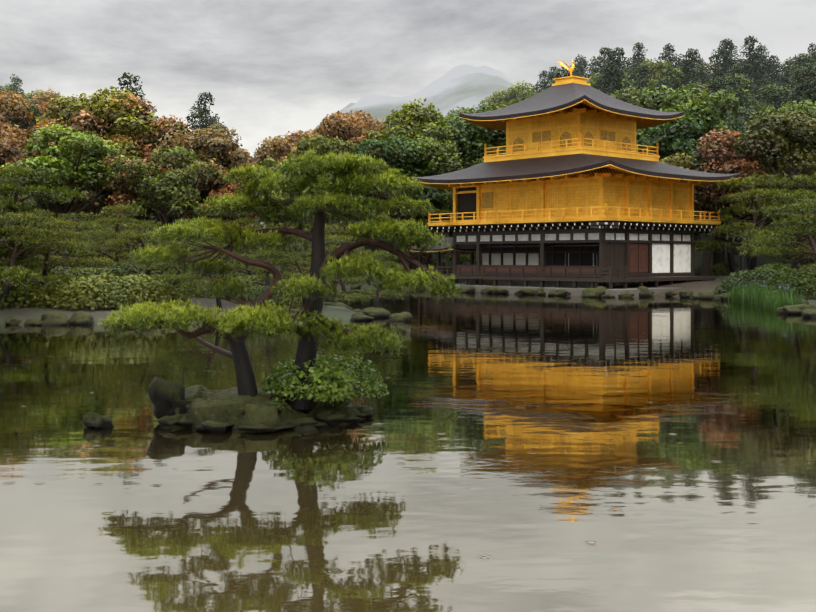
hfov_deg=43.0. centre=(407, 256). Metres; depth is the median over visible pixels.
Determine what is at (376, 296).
island pine
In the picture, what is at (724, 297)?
bank shore rock
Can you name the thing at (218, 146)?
forest tree
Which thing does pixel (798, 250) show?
garden pine
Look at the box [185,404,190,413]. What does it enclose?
islet rock
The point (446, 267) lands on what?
bank shrub
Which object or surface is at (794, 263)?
garden pine
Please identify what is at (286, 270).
island pine
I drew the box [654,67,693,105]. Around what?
forest conifer
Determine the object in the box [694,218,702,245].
forest tree
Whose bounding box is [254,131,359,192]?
forest tree
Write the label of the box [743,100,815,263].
forest tree
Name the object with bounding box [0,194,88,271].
island pine
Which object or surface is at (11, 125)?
forest tree
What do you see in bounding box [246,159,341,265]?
forest tree
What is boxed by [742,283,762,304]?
iris
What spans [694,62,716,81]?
forest tree
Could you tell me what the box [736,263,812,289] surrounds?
bank shrub
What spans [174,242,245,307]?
island pine
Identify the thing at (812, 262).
forest tree
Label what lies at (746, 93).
forest tree
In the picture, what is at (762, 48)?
forest conifer
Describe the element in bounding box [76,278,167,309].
island shrub
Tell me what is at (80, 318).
island shore rock
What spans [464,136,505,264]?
forest tree
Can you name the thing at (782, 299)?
iris
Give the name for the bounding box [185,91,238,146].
forest conifer
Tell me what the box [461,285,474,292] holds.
bank shore rock
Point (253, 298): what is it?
island shrub
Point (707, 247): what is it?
garden pine
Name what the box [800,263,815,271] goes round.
garden pine
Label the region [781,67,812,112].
forest conifer
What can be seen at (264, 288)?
island shrub
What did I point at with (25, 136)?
forest tree
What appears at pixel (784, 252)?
garden pine
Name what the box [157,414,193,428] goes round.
islet rock
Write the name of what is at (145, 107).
forest tree
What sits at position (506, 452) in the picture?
pond water
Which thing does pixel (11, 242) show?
island pine
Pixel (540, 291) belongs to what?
bank shore rock
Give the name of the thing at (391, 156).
forest tree
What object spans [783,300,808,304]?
bank shore rock
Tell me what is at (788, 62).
forest tree
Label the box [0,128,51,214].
forest tree
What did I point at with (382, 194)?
forest tree
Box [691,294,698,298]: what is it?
bank shore rock
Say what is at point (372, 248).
forest tree
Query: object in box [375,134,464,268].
forest tree
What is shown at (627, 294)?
bank shore rock
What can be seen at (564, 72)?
forest conifer
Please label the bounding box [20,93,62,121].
forest tree
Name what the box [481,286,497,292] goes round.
bank shore rock
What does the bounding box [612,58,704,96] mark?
forest tree
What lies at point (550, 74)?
forest conifer
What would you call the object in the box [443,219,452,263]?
forest tree
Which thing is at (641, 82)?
forest conifer
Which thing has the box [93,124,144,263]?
forest tree
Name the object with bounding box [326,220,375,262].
garden pine
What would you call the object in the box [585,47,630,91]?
forest conifer
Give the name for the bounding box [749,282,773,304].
iris
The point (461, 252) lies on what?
garden pine
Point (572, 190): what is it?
kinkaku pavilion
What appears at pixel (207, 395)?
islet tuft
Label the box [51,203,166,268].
island pine
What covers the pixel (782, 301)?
iris
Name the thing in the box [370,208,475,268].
garden pine
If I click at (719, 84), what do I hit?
forest conifer
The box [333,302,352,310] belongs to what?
island shore rock
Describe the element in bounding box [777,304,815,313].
bank shore rock
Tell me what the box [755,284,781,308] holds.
iris
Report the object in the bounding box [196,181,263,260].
forest tree
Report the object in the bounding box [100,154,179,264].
forest tree
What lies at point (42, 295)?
island shrub
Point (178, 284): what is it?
island shrub
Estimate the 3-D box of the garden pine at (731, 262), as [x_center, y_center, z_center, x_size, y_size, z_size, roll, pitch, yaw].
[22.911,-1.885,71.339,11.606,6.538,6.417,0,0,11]
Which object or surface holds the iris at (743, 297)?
on the pond water
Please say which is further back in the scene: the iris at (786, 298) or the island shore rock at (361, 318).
the iris at (786, 298)
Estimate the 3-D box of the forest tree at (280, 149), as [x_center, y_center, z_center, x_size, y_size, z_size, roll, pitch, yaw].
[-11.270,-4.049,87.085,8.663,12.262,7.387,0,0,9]
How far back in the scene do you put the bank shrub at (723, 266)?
70.76 m
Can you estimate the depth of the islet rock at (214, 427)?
11.96 m
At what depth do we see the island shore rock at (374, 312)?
34.61 m
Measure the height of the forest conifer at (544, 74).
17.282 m
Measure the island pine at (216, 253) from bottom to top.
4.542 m
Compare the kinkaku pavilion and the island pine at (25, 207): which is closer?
the island pine at (25, 207)
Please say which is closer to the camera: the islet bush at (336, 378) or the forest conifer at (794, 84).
the islet bush at (336, 378)
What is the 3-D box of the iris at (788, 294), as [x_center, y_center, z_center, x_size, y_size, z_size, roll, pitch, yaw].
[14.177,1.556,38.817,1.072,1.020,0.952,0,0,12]
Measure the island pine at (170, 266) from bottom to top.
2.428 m
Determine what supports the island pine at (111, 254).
on the ground
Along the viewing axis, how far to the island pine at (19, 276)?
31.47 m
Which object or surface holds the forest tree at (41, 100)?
on the ground
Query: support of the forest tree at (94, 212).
on the ground
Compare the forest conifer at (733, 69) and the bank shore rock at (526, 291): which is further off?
the forest conifer at (733, 69)
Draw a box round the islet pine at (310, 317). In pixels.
[98,148,461,409]
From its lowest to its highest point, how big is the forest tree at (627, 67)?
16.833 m
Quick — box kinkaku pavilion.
[405,60,740,297]
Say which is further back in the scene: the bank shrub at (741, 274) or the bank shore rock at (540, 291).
the bank shore rock at (540, 291)
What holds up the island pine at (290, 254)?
on the ground
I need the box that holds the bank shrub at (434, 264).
[411,259,448,271]
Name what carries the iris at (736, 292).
on the pond water
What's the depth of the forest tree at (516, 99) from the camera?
135.78 m
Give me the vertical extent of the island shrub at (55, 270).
1.181 m
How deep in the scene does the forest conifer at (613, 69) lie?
140.12 m
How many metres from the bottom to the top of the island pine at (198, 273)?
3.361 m
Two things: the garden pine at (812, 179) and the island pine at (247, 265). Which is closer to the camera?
the island pine at (247, 265)
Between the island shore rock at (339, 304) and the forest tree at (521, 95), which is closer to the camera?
the island shore rock at (339, 304)
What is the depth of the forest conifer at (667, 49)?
162.62 m
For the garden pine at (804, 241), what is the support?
on the ground
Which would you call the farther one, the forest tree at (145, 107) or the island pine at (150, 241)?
the forest tree at (145, 107)
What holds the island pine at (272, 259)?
on the ground
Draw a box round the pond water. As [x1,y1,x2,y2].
[0,288,815,611]
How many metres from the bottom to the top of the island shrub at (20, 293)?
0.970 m
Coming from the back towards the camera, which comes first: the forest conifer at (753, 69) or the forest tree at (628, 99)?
the forest conifer at (753, 69)
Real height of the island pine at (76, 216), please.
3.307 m
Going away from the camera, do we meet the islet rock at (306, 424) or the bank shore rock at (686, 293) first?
the islet rock at (306, 424)
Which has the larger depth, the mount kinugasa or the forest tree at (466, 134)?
the mount kinugasa
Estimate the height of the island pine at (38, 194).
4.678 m
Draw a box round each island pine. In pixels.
[0,164,99,267]
[0,178,34,258]
[0,181,37,258]
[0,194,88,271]
[0,195,81,253]
[0,204,54,285]
[0,212,91,309]
[1,220,116,284]
[8,208,87,267]
[8,218,102,270]
[29,211,120,272]
[31,221,123,267]
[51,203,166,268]
[79,217,135,267]
[88,222,193,284]
[93,228,179,278]
[137,228,187,274]
[154,233,210,298]
[156,226,254,279]
[157,230,252,275]
[170,229,271,281]
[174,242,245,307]
[201,228,295,281]
[217,221,303,274]
[226,226,311,286]
[238,230,333,275]
[239,242,307,284]
[252,242,349,307]
[278,234,369,301]
[279,223,387,288]
[279,234,373,298]
[303,245,392,305]
[330,251,411,307]
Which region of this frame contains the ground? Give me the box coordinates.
[0,215,815,324]
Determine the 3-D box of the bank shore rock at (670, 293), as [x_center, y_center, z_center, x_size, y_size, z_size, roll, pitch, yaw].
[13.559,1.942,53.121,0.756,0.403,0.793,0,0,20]
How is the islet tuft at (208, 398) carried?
on the islet rock at (228, 407)
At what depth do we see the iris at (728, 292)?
47.57 m
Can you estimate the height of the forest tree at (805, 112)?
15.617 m
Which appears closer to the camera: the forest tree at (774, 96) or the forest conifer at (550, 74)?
the forest tree at (774, 96)
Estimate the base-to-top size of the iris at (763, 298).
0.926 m
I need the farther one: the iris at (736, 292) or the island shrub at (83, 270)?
the iris at (736, 292)
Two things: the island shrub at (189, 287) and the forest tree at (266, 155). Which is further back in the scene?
the forest tree at (266, 155)
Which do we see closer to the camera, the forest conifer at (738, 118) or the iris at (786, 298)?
the iris at (786, 298)
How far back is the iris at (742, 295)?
44.78 m
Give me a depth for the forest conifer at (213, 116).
176.62 m
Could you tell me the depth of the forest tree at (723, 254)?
91.72 m
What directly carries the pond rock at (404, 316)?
in the pond water
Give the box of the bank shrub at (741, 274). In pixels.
[718,267,788,294]
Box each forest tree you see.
[0,85,24,107]
[0,89,70,222]
[0,92,49,220]
[0,113,26,136]
[0,124,134,255]
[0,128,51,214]
[15,141,106,257]
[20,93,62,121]
[24,90,82,109]
[25,102,63,124]
[29,86,191,268]
[29,88,66,112]
[69,93,181,267]
[75,188,104,256]
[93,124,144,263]
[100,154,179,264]
[110,146,216,270]
[113,114,228,265]
[158,123,253,262]
[165,165,214,223]
[188,201,207,218]
[192,151,249,219]
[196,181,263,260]
[242,135,289,258]
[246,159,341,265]
[251,136,286,258]
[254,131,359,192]
[254,136,299,257]
[272,165,361,256]
[275,113,370,245]
[317,110,386,250]
[319,110,396,252]
[332,98,475,268]
[345,134,452,266]
[350,140,432,273]
[369,219,375,250]
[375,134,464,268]
[415,102,505,170]
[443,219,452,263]
[444,99,518,158]
[445,106,483,117]
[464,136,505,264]
[472,158,483,165]
[479,80,536,106]
[510,96,529,103]
[517,88,535,99]
[587,73,632,96]
[610,85,684,131]
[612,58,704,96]
[619,57,657,79]
[634,84,740,161]
[636,110,722,161]
[660,152,715,219]
[677,73,774,120]
[679,128,788,275]
[682,144,764,274]
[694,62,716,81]
[694,129,769,263]
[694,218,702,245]
[732,109,815,268]
[733,233,741,254]
[735,80,765,105]
[735,167,776,268]
[738,141,787,237]
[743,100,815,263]
[745,102,814,150]
[755,83,799,112]
[775,154,815,266]
[780,57,805,85]
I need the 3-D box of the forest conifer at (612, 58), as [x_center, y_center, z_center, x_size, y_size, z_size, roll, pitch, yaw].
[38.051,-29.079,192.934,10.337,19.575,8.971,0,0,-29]
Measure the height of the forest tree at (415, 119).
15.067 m
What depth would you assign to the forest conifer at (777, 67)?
167.76 m
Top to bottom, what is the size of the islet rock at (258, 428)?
0.129 m
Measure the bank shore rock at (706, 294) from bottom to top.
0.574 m
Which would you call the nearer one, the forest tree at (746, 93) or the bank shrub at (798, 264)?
the bank shrub at (798, 264)
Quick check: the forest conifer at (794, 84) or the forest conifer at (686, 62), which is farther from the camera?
the forest conifer at (686, 62)
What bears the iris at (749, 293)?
on the pond water
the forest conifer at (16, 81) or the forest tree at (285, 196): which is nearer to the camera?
the forest tree at (285, 196)
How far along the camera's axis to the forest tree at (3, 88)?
162.46 m
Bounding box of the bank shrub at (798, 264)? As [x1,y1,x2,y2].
[751,259,808,279]
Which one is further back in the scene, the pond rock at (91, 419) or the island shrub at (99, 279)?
the island shrub at (99, 279)
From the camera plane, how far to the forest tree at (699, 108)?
86.29 m
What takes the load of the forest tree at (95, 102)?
on the ground
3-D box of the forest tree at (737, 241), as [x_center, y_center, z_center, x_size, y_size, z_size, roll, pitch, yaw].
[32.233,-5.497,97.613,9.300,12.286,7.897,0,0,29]
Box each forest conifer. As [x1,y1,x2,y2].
[4,74,26,97]
[72,72,165,251]
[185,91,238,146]
[209,113,223,130]
[532,70,549,91]
[542,67,575,90]
[543,71,555,87]
[549,66,562,79]
[569,54,592,78]
[572,60,597,84]
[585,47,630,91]
[594,47,637,99]
[603,48,624,65]
[623,64,653,100]
[627,42,653,81]
[647,43,683,82]
[651,76,671,101]
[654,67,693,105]
[672,48,709,102]
[677,48,712,98]
[700,38,745,81]
[703,67,750,130]
[711,74,758,132]
[718,43,742,71]
[726,35,777,106]
[727,64,771,110]
[754,44,772,67]
[759,55,791,102]
[760,57,781,83]
[767,53,815,107]
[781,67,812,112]
[783,66,815,119]
[787,66,807,90]
[789,43,815,83]
[805,65,815,90]
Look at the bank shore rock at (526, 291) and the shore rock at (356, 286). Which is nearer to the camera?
the bank shore rock at (526, 291)
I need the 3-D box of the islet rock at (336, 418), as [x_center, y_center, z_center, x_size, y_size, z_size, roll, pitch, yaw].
[-0.846,1.989,12.722,0.510,0.162,0.418,0,0,-28]
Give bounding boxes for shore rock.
[5,316,21,324]
[24,318,43,325]
[40,312,70,325]
[69,311,94,324]
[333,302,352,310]
[350,315,373,320]
[351,284,361,287]
[351,312,364,316]
[359,307,389,317]
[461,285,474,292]
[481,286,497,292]
[492,287,508,293]
[515,288,535,294]
[535,287,545,294]
[548,289,567,295]
[581,286,607,296]
[601,294,614,297]
[618,291,634,297]
[637,286,652,296]
[665,291,678,296]
[679,290,693,297]
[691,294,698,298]
[698,290,717,298]
[712,292,730,299]
[721,294,733,300]
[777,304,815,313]
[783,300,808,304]
[802,309,815,317]
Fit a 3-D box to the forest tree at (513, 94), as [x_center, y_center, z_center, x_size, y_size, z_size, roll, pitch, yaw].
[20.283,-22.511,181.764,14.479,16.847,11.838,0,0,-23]
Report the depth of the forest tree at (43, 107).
126.84 m
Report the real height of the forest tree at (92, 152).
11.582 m
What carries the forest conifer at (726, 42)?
on the ground
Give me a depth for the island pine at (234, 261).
47.59 m
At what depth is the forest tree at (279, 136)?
105.34 m
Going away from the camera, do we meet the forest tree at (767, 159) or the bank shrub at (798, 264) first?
the bank shrub at (798, 264)
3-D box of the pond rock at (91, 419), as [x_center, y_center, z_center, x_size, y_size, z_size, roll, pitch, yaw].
[-3.733,1.987,12.450,0.416,0.259,0.336,0,0,43]
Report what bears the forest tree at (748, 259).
on the ground
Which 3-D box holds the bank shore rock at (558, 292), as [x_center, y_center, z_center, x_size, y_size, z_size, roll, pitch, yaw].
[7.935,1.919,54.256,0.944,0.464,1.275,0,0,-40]
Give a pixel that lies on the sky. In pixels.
(272, 68)
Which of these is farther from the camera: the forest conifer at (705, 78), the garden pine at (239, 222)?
the forest conifer at (705, 78)
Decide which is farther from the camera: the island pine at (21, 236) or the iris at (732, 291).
the iris at (732, 291)
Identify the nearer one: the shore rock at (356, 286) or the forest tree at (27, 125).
the shore rock at (356, 286)
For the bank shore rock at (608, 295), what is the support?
on the ground
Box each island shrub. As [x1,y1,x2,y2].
[0,277,51,309]
[7,278,37,302]
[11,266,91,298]
[27,277,108,307]
[31,272,139,309]
[66,267,111,275]
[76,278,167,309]
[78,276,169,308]
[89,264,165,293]
[96,273,191,306]
[149,274,204,294]
[179,278,233,298]
[198,274,283,300]
[226,278,298,303]
[234,285,293,306]
[240,289,288,306]
[273,290,326,308]
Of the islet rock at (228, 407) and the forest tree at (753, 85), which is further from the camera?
the forest tree at (753, 85)
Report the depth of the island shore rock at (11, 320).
30.99 m
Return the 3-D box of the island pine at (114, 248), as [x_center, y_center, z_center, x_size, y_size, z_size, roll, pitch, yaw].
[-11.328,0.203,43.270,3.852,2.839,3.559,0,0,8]
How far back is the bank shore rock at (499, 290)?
56.90 m
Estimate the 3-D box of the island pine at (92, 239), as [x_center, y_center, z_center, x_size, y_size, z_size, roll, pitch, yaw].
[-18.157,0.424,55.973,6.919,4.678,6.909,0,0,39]
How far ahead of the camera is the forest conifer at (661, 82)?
130.75 m
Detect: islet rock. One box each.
[147,376,191,418]
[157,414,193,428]
[175,385,365,430]
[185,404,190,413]
[195,420,234,433]
[232,422,295,433]
[278,413,292,424]
[282,417,330,431]
[313,408,334,421]
[325,412,362,425]
[352,405,374,418]
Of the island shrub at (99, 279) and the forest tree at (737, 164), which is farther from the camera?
the forest tree at (737, 164)
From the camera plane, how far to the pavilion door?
57.62 m
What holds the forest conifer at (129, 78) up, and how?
on the ground
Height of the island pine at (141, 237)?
2.756 m
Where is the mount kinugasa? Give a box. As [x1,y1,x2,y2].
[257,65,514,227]
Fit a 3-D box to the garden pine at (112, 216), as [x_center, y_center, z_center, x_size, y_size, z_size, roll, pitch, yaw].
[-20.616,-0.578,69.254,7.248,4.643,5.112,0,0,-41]
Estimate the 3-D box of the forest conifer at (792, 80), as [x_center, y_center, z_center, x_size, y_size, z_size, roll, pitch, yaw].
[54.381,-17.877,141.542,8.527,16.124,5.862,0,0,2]
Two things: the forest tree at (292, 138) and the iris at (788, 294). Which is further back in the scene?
the forest tree at (292, 138)
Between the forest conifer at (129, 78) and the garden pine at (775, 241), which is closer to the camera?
the garden pine at (775, 241)
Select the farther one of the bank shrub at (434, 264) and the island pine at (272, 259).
the bank shrub at (434, 264)
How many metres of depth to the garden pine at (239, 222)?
69.39 m
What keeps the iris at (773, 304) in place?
on the pond water
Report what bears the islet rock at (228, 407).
in the pond water
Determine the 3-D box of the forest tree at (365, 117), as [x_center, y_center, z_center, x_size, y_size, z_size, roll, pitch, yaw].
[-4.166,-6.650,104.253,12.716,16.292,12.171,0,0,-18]
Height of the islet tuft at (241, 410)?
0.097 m
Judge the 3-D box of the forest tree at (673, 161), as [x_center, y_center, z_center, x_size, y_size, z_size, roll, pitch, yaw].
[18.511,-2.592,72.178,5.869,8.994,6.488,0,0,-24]
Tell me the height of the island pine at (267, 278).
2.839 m
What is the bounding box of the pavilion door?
[456,244,647,273]
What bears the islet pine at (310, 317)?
on the islet rock at (228, 407)
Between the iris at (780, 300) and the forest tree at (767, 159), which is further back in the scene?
the forest tree at (767, 159)
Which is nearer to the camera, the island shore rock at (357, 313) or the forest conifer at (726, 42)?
the island shore rock at (357, 313)
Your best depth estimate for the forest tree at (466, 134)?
83.57 m
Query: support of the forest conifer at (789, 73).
on the ground
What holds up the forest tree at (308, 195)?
on the ground
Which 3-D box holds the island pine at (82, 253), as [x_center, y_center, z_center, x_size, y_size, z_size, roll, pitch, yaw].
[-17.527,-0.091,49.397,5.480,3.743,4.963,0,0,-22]
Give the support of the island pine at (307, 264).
on the ground
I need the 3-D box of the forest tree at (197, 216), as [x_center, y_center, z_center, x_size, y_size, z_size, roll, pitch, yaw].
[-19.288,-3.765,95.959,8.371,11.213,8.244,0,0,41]
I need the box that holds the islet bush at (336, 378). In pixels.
[259,353,388,402]
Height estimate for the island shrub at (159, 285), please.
1.136 m
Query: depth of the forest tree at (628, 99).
125.30 m
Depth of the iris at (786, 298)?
38.09 m
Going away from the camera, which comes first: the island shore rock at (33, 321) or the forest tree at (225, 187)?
the island shore rock at (33, 321)
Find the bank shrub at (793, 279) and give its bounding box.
[756,270,815,298]
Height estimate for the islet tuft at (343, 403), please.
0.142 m
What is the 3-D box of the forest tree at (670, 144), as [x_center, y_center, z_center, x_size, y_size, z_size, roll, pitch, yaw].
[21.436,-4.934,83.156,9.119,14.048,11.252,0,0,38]
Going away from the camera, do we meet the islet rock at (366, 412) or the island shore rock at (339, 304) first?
the islet rock at (366, 412)
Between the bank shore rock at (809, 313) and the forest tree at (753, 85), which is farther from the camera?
the forest tree at (753, 85)
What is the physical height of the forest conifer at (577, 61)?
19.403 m
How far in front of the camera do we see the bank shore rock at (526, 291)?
55.58 m
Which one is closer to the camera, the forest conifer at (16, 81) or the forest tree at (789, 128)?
the forest tree at (789, 128)
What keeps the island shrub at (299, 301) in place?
on the ground
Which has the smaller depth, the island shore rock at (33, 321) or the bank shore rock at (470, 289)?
the island shore rock at (33, 321)
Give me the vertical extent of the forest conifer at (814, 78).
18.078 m
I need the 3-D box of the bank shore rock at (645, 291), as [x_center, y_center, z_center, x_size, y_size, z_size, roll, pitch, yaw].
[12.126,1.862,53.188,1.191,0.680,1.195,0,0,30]
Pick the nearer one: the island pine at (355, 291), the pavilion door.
the island pine at (355, 291)
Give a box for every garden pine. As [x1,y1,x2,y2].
[68,214,141,268]
[179,206,284,273]
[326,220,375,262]
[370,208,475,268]
[433,202,475,264]
[694,174,808,270]
[694,188,778,273]
[704,176,810,271]
[728,193,815,268]
[739,198,815,259]
[740,172,815,266]
[742,188,815,259]
[758,198,815,235]
[758,227,813,258]
[776,181,815,245]
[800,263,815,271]
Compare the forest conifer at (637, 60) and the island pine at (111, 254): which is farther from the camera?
the forest conifer at (637, 60)
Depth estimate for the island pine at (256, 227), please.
57.60 m
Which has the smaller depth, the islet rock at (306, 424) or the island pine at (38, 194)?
the islet rock at (306, 424)
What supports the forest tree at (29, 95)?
on the ground
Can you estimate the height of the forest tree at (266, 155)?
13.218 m
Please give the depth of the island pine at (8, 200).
39.77 m
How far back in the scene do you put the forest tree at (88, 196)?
79.81 m
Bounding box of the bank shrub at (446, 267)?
[440,264,451,273]
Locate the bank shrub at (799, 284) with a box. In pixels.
[772,267,815,294]
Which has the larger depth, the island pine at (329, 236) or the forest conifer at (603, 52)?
the forest conifer at (603, 52)
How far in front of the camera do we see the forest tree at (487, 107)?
93.68 m
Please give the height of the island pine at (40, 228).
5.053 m
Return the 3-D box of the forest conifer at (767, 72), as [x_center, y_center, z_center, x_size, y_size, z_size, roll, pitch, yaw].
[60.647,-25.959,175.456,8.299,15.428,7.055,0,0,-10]
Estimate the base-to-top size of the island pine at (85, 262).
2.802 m
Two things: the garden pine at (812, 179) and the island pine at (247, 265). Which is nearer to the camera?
the island pine at (247, 265)
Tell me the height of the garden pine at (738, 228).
6.071 m
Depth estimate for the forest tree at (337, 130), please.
90.03 m
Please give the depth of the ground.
43.41 m
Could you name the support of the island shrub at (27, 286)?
on the ground
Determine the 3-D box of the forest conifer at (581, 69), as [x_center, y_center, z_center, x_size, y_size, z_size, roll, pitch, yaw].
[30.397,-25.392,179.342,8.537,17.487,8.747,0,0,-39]
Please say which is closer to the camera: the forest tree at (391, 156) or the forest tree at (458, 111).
the forest tree at (391, 156)
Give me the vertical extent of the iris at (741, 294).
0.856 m
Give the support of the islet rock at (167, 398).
on the islet rock at (228, 407)
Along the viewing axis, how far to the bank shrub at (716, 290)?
50.14 m
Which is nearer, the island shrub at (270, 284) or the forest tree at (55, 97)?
the island shrub at (270, 284)
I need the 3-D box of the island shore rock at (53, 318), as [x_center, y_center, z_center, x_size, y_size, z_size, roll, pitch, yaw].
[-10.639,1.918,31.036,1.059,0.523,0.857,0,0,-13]
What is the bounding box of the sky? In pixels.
[0,0,815,156]
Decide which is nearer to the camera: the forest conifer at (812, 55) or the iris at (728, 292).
the iris at (728, 292)
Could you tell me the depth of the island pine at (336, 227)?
55.08 m
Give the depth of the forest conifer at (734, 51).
182.65 m
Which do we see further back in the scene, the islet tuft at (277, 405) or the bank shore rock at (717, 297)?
the bank shore rock at (717, 297)
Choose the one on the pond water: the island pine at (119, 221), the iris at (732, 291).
the iris at (732, 291)
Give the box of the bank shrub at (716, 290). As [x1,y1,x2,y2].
[714,280,755,293]
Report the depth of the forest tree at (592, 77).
145.51 m
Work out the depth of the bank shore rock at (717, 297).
48.59 m
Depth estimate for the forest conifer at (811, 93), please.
117.28 m
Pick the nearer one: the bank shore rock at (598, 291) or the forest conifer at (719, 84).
the bank shore rock at (598, 291)
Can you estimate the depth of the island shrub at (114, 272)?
38.91 m
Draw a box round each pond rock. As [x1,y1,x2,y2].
[83,411,113,427]
[389,312,412,320]
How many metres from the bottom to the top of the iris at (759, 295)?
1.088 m
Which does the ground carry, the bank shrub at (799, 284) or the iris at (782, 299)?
the bank shrub at (799, 284)
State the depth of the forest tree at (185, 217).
79.30 m
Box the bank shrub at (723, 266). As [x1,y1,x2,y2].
[695,262,730,275]
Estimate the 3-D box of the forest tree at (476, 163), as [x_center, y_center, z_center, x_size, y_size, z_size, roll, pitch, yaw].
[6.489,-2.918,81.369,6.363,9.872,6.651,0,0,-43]
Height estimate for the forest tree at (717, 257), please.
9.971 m
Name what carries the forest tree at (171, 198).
on the ground
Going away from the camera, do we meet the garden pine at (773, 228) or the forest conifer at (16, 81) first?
the garden pine at (773, 228)
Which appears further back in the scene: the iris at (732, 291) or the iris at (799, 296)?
the iris at (732, 291)
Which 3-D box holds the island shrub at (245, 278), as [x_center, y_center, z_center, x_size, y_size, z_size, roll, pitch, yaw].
[-6.124,1.222,38.392,3.402,1.136,3.088,0,0,27]
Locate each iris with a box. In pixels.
[721,282,736,300]
[728,282,742,300]
[731,279,746,301]
[734,284,749,302]
[736,286,749,303]
[737,285,751,303]
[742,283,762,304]
[744,284,761,303]
[748,280,766,305]
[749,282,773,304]
[753,287,779,308]
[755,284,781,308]
[762,284,790,309]
[763,287,798,310]
[769,294,799,311]
[772,289,795,310]
[774,284,800,306]
[774,287,801,311]
[792,287,807,304]
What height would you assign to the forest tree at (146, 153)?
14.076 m
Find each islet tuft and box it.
[198,391,214,398]
[203,397,221,403]
[239,404,248,411]
[262,400,290,410]
[321,395,353,406]
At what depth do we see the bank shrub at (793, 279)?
44.56 m

